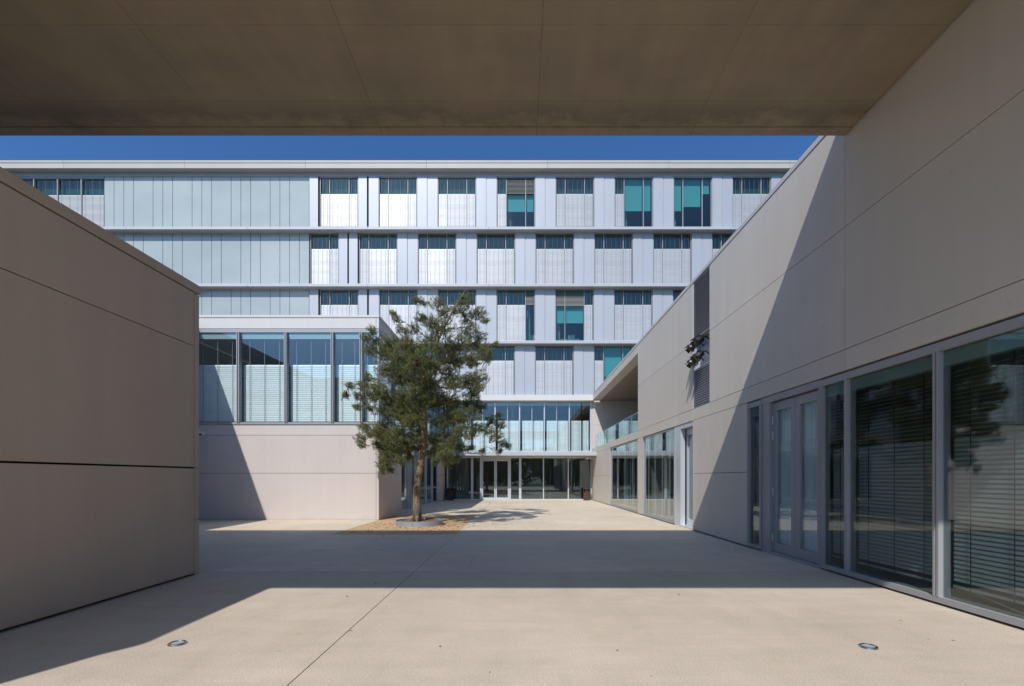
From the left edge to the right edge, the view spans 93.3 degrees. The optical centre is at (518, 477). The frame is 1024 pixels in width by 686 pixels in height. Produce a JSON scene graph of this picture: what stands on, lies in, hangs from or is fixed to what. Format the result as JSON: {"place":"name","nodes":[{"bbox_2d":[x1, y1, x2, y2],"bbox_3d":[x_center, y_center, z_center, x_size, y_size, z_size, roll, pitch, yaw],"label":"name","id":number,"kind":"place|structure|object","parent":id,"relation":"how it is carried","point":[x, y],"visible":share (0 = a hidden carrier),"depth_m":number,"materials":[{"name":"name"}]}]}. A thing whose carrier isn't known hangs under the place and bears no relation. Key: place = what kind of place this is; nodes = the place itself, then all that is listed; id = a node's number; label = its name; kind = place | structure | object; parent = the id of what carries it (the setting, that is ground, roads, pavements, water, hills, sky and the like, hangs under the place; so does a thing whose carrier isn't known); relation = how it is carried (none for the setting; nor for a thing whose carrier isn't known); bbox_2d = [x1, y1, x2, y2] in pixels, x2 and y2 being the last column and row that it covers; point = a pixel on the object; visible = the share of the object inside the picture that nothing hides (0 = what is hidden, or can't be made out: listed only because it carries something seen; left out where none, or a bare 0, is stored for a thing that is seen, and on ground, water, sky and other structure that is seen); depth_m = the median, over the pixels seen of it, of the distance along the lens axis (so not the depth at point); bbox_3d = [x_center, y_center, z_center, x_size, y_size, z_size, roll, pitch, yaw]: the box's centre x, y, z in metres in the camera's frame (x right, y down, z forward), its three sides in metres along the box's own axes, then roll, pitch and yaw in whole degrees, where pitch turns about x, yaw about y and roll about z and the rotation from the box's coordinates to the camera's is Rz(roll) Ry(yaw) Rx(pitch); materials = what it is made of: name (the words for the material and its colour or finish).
{"place":"outdoors","nodes":[
{"label":"outdoors","id":0,"kind":"place"},
{"bbox_2d":[0,136,818,160],"label":"sky","id":1,"kind":"structure","parent":0,"point":[426,148],"materials":[{"name":"blue"}]},
{"bbox_2d":[447,488,453,499],"bbox_3d":[-4.520,1.100,32.000,0.450,0.800,0.370,0,0,0],"label":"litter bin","id":2,"kind":"object","parent":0,"point":[450,493],"visible":1,"depth_m":31.83,"materials":[{"name":"black metal"}]},
{"bbox_2d":[0,571,1023,685],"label":"courtyard paving","id":3,"kind":"structure","parent":0,"point":[570,628],"depth_m":4.65,"materials":[{"name":"concrete"}]},
{"bbox_2d":[0,167,200,631],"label":"garden wall block","id":4,"kind":"structure","parent":3,"relation":"on","point":[99,410],"depth_m":5.58,"materials":[{"name":"grey concrete"}]},
{"bbox_2d":[167,640,186,646],"bbox_3d":[-3.079,1.490,4.358,0.152,0.018,0.152,0,0,0],"label":"ground light","id":5,"kind":"object","parent":3,"relation":"on","point":[177,643],"visible":1,"depth_m":4.35,"materials":[{"name":"silver metal"}]},
{"bbox_2d":[858,643,878,649],"bbox_3d":[3.095,1.490,4.276,0.152,0.018,0.152,0,0,0],"label":"ground light","id":6,"kind":"object","parent":3,"relation":"on","point":[868,646],"visible":1,"depth_m":4.27,"materials":[{"name":"silver metal"}]},
{"bbox_2d":[454,497,636,498],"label":"interior floor","id":7,"kind":"structure","parent":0,"point":[541,498],"depth_m":36.33,"materials":[{"name":"grey"}]},
{"bbox_2d":[199,497,954,571],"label":"entrance paving","id":8,"kind":"structure","parent":0,"point":[553,535],"depth_m":10.70,"materials":[{"name":"concrete"}]},
{"bbox_2d":[195,315,444,519],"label":"pavilion","id":9,"kind":"structure","parent":8,"relation":"on","point":[279,420],"depth_m":17.14,"materials":[{"name":"concrete"}]},
{"bbox_2d":[199,329,441,445],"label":"ribbon window","id":10,"kind":"structure","parent":9,"relation":"in","point":[266,387],"depth_m":17.33,"materials":[{"name":"grey"}]},
{"bbox_2d":[401,446,437,512],"bbox_3d":[-5.215,-0.060,25.175,0.490,3.120,9.530,0,0,0],"label":"side window","id":11,"kind":"structure","parent":9,"relation":"in","point":[409,469],"depth_m":25.18,"materials":[{"name":"metal"}]},
{"bbox_2d":[0,160,797,499],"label":"office building","id":12,"kind":"structure","parent":8,"relation":"on","point":[574,276],"depth_m":32.49,"materials":[{"name":"metal"}]},
{"bbox_2d":[19,177,103,226],"bbox_3d":[-34.680,-18.438,32.645,13.640,3.595,0.430,0,0,0],"label":"window","id":13,"kind":"structure","parent":12,"relation":"in","point":[86,198],"depth_m":32.55,"materials":[{"name":"silver metal"}]},
{"bbox_2d":[311,233,338,283],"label":"window","id":14,"kind":"structure","parent":12,"relation":"in","point":[325,267],"depth_m":32.50,"materials":[{"name":"silver metal"}]},
{"bbox_2d":[320,177,357,226],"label":"window","id":15,"kind":"structure","parent":12,"relation":"in","point":[339,203],"depth_m":32.50,"materials":[{"name":"silver metal"}]},
{"bbox_2d":[320,289,358,314],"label":"window","id":16,"kind":"structure","parent":12,"relation":"in","point":[333,303],"depth_m":32.51,"materials":[{"name":"glass"}]},
{"bbox_2d":[359,233,396,283],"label":"window","id":17,"kind":"structure","parent":12,"relation":"in","point":[375,259],"depth_m":32.50,"materials":[{"name":"silver metal"}]},
{"bbox_2d":[379,177,416,226],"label":"window","id":18,"kind":"structure","parent":12,"relation":"in","point":[398,201],"depth_m":32.50,"materials":[{"name":"silver metal"}]},
{"bbox_2d":[379,289,417,339],"bbox_3d":[-8.087,-10.890,32.654,2.557,3.580,0.413,0,0,0],"label":"window","id":19,"kind":"structure","parent":12,"relation":"in","point":[400,302],"depth_m":32.50,"materials":[{"name":"silver metal"}]},
{"bbox_2d":[418,233,455,283],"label":"window","id":20,"kind":"structure","parent":12,"relation":"in","point":[441,259],"depth_m":32.50,"materials":[{"name":"silver metal"}]},
{"bbox_2d":[420,345,455,394],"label":"window","id":21,"kind":"structure","parent":12,"relation":"in","point":[429,350],"depth_m":32.50,"materials":[{"name":"silver metal"}]},
{"bbox_2d":[438,177,475,226],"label":"window","id":22,"kind":"structure","parent":12,"relation":"in","point":[456,198],"depth_m":32.50,"materials":[{"name":"silver metal"}]},
{"bbox_2d":[438,289,475,339],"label":"window","id":23,"kind":"structure","parent":12,"relation":"in","point":[449,297],"depth_m":32.51,"materials":[{"name":"silver metal"}]},
{"bbox_2d":[482,459,494,498],"bbox_3d":[-2.018,0.095,32.493,0.907,2.650,0.174,0,0,0],"label":"entrance door","id":24,"kind":"structure","parent":12,"relation":"in","point":[482,459],"depth_m":32.47,"materials":[{"name":"metal"}]},
{"bbox_2d":[476,345,513,394],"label":"window","id":25,"kind":"structure","parent":12,"relation":"in","point":[500,372],"depth_m":32.49,"materials":[{"name":"silver metal"}]},
{"bbox_2d":[477,233,514,283],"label":"window","id":26,"kind":"structure","parent":12,"relation":"in","point":[495,255],"depth_m":32.50,"materials":[{"name":"silver metal"}]},
{"bbox_2d":[496,459,508,498],"bbox_3d":[-1.099,0.095,32.493,0.898,2.650,0.174,0,0,0],"label":"entrance door","id":27,"kind":"structure","parent":12,"relation":"in","point":[496,459],"depth_m":32.47,"materials":[{"name":"metal"}]},
{"bbox_2d":[497,177,534,226],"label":"window","id":28,"kind":"structure","parent":12,"relation":"in","point":[515,194],"depth_m":32.70,"materials":[{"name":"silver metal"}]},
{"bbox_2d":[497,289,534,339],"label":"window","id":29,"kind":"structure","parent":12,"relation":"in","point":[511,307],"depth_m":32.50,"materials":[{"name":"silver metal"}]},
{"bbox_2d":[535,345,572,394],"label":"window","id":30,"kind":"structure","parent":12,"relation":"in","point":[553,367],"depth_m":32.49,"materials":[{"name":"silver metal"}]},
{"bbox_2d":[535,233,573,283],"bbox_3d":[2.414,-14.665,32.654,2.557,3.590,0.413,0,0,0],"label":"window","id":31,"kind":"structure","parent":12,"relation":"in","point":[558,259],"depth_m":32.50,"materials":[{"name":"silver metal"}]},
{"bbox_2d":[555,289,592,339],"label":"window","id":32,"kind":"structure","parent":12,"relation":"in","point":[570,307],"depth_m":32.70,"materials":[{"name":"teal glass"}]},
{"bbox_2d":[556,177,593,226],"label":"window","id":33,"kind":"structure","parent":12,"relation":"in","point":[574,202],"depth_m":32.50,"materials":[{"name":"silver metal"}]},
{"bbox_2d":[594,233,631,283],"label":"window","id":34,"kind":"structure","parent":12,"relation":"in","point":[616,259],"depth_m":32.50,"materials":[{"name":"silver metal"}]},
{"bbox_2d":[594,345,631,390],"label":"window","id":35,"kind":"structure","parent":12,"relation":"in","point":[611,353],"depth_m":32.70,"materials":[{"name":"teal glass"}]},
{"bbox_2d":[614,289,651,339],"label":"window","id":36,"kind":"structure","parent":12,"relation":"in","point":[632,311],"depth_m":32.50,"materials":[{"name":"silver metal"}]},
{"bbox_2d":[615,177,652,226],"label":"window","id":37,"kind":"structure","parent":12,"relation":"in","point":[628,193],"depth_m":32.70,"materials":[{"name":"silver metal"}]},
{"bbox_2d":[653,233,690,283],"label":"window","id":38,"kind":"structure","parent":12,"relation":"in","point":[671,259],"depth_m":32.49,"materials":[{"name":"silver metal"}]},
{"bbox_2d":[673,289,683,301],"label":"window","id":39,"kind":"structure","parent":12,"relation":"in","point":[675,295],"depth_m":32.82,"materials":[{"name":"silver metal"}]},
{"bbox_2d":[674,177,711,226],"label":"window","id":40,"kind":"structure","parent":12,"relation":"in","point":[690,188],"depth_m":32.70,"materials":[{"name":"teal"}]},
{"bbox_2d":[712,233,732,256],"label":"window","id":41,"kind":"structure","parent":12,"relation":"in","point":[717,242],"depth_m":32.82,"materials":[{"name":"blue glass"}]},
{"bbox_2d":[732,177,770,226],"bbox_3d":[15.638,-18.435,32.654,2.557,3.590,0.413,0,0,0],"label":"window","id":42,"kind":"structure","parent":12,"relation":"in","point":[747,195],"depth_m":32.50,"materials":[{"name":"silver metal"}]},
{"bbox_2d":[332,515,476,534],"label":"gravel bed","id":43,"kind":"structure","parent":8,"relation":"in","point":[385,523],"depth_m":14.32,"materials":[{"name":"brown gravel"}]},
{"bbox_2d":[395,518,442,526],"bbox_3d":[-3.180,1.440,15.496,1.510,0.180,1.518,0,0,0],"label":"tree ring","id":44,"kind":"object","parent":43,"relation":"on","point":[407,522],"visible":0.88,"depth_m":14.97,"materials":[{"name":"grey concrete"}]},
{"bbox_2d":[341,289,511,521],"bbox_3d":[-2.825,-2.350,15.637,4.602,7.643,4.908,0,0,-40],"label":"pine tree","id":45,"kind":"object","parent":43,"relation":"on","point":[398,443],"visible":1,"depth_m":15.06,"materials":[{"name":"green plant"}]},
{"bbox_2d":[334,515,532,542],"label":"needle litter","id":46,"kind":"object","parent":8,"relation":"on","point":[430,526],"visible":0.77,"depth_m":14.80,"materials":[{"name":"brown plant"}]},
{"bbox_2d":[583,488,589,499],"bbox_3d":[4.500,1.100,32.050,0.450,0.800,0.370,0,0,0],"label":"litter bin","id":47,"kind":"object","parent":8,"relation":"on","point":[586,493],"visible":1,"depth_m":31.88,"materials":[{"name":"brown metal"}]},
{"bbox_2d":[592,0,1023,627],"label":"wing","id":48,"kind":"structure","parent":8,"relation":"on","point":[850,304],"depth_m":7.13,"materials":[{"name":"beige concrete"}]},
{"bbox_2d":[610,439,637,512],"bbox_3d":[5.307,-0.062,23.065,0.746,3.064,6.122,0,0,0],"label":"window","id":49,"kind":"structure","parent":48,"relation":"in","point":[611,449],"depth_m":24.45,"materials":[{"name":"metal"}]},
{"bbox_2d":[642,428,693,523],"bbox_3d":[5.307,-0.062,17.285,0.746,3.064,3.962,0,0,0],"label":"window","id":50,"kind":"structure","parent":48,"relation":"in","point":[662,518],"depth_m":18.24,"materials":[{"name":"metal"}]},
{"bbox_2d":[686,428,695,525],"bbox_3d":[5.121,-0.025,14.235,0.137,2.910,1.070,0,0,0],"label":"door leaf","id":51,"kind":"structure","parent":48,"relation":"in","point":[689,431],"depth_m":14.66,"materials":[{"name":"metal"}]},
{"bbox_2d":[685,341,703,353],"bbox_3d":[4.851,-3.589,13.319,0.561,0.355,0.258,0,0,0],"label":"floodlight","id":52,"kind":"object","parent":48,"relation":"attached to","point":[689,347],"visible":0.52,"depth_m":13.26,"materials":[{"name":"black metal"}]},
{"bbox_2d":[685,346,691,353],"bbox_3d":[4.676,-3.512,13.319,0.195,0.201,0.243,0,0,8],"label":"barn door","id":53,"kind":"structure","parent":52,"relation":"in","point":[688,349],"depth_m":13.32,"materials":[{"name":"black metal"}]},
{"bbox_2d":[685,357,703,368],"bbox_3d":[4.856,-3.183,13.292,0.530,0.361,0.245,0,0,9],"label":"floodlight","id":54,"kind":"object","parent":48,"relation":"attached to","point":[690,362],"visible":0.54,"depth_m":13.25,"materials":[{"name":"black metal"}]},
{"bbox_2d":[685,362,692,368],"bbox_3d":[4.698,-3.094,13.316,0.209,0.182,0.243,0,0,8],"label":"barn door","id":55,"kind":"structure","parent":54,"relation":"in","point":[689,364],"depth_m":13.33,"materials":[{"name":"black metal"}]},
{"bbox_2d":[690,335,708,347],"bbox_3d":[4.850,-3.635,12.853,0.563,0.342,0.252,0,0,0],"label":"floodlight","id":56,"kind":"object","parent":48,"relation":"attached to","point":[698,340],"visible":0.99,"depth_m":12.80,"materials":[{"name":"black metal"}]},
{"bbox_2d":[690,339,697,347],"bbox_3d":[4.662,-3.569,12.850,0.186,0.210,0.247,0,0,0],"label":"barn door","id":57,"kind":"structure","parent":56,"relation":"in","point":[692,343],"depth_m":12.89,"materials":[{"name":"black metal"}]},
{"bbox_2d":[691,350,708,363],"bbox_3d":[4.854,-3.228,12.854,0.555,0.358,0.252,0,0,0],"label":"floodlight","id":58,"kind":"object","parent":48,"relation":"attached to","point":[698,355],"visible":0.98,"depth_m":12.80,"materials":[{"name":"black metal"}]},
{"bbox_2d":[691,355,698,363],"bbox_3d":[4.680,-3.147,12.852,0.206,0.197,0.248,0,0,0],"label":"barn door","id":59,"kind":"structure","parent":58,"relation":"in","point":[693,359],"depth_m":12.89,"materials":[{"name":"black metal"}]},
{"bbox_2d":[747,400,761,549],"bbox_3d":[5.032,-0.062,10.151,0.196,3.064,0.598,0,0,0],"label":"window","id":60,"kind":"structure","parent":48,"relation":"in","point":[754,409],"depth_m":10.39,"materials":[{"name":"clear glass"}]},
{"bbox_2d":[772,397,794,556],"bbox_3d":[5.038,-0.015,9.160,0.085,2.910,0.770,0,0,0],"label":"door leaf","id":61,"kind":"structure","parent":48,"relation":"in","point":[788,403],"depth_m":9.37,"materials":[{"name":"silver metal"}]},
{"bbox_2d":[795,390,818,563],"bbox_3d":[5.050,-0.015,8.380,0.060,2.910,0.770,0,0,0],"label":"door leaf","id":62,"kind":"structure","parent":48,"relation":"in","point":[801,553],"depth_m":8.63,"materials":[{"name":"silver metal"}]},
{"bbox_2d":[820,315,1023,627],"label":"window","id":63,"kind":"structure","parent":48,"relation":"in","point":[905,488],"depth_m":5.73,"materials":[{"name":"grey metal"}]},
{"bbox_3d":[-16.730,-2.030,5.550,10.540,7.140,23.100,0,0,0],"label":"wing","id":64,"kind":"object","parent":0,"visible":0},
{"bbox_2d":[0,0,973,135],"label":"concrete bridge","id":65,"kind":"structure","parent":64,"relation":"on","point":[454,67],"depth_m":6.04,"materials":[{"name":"grey concrete"}]}
]}

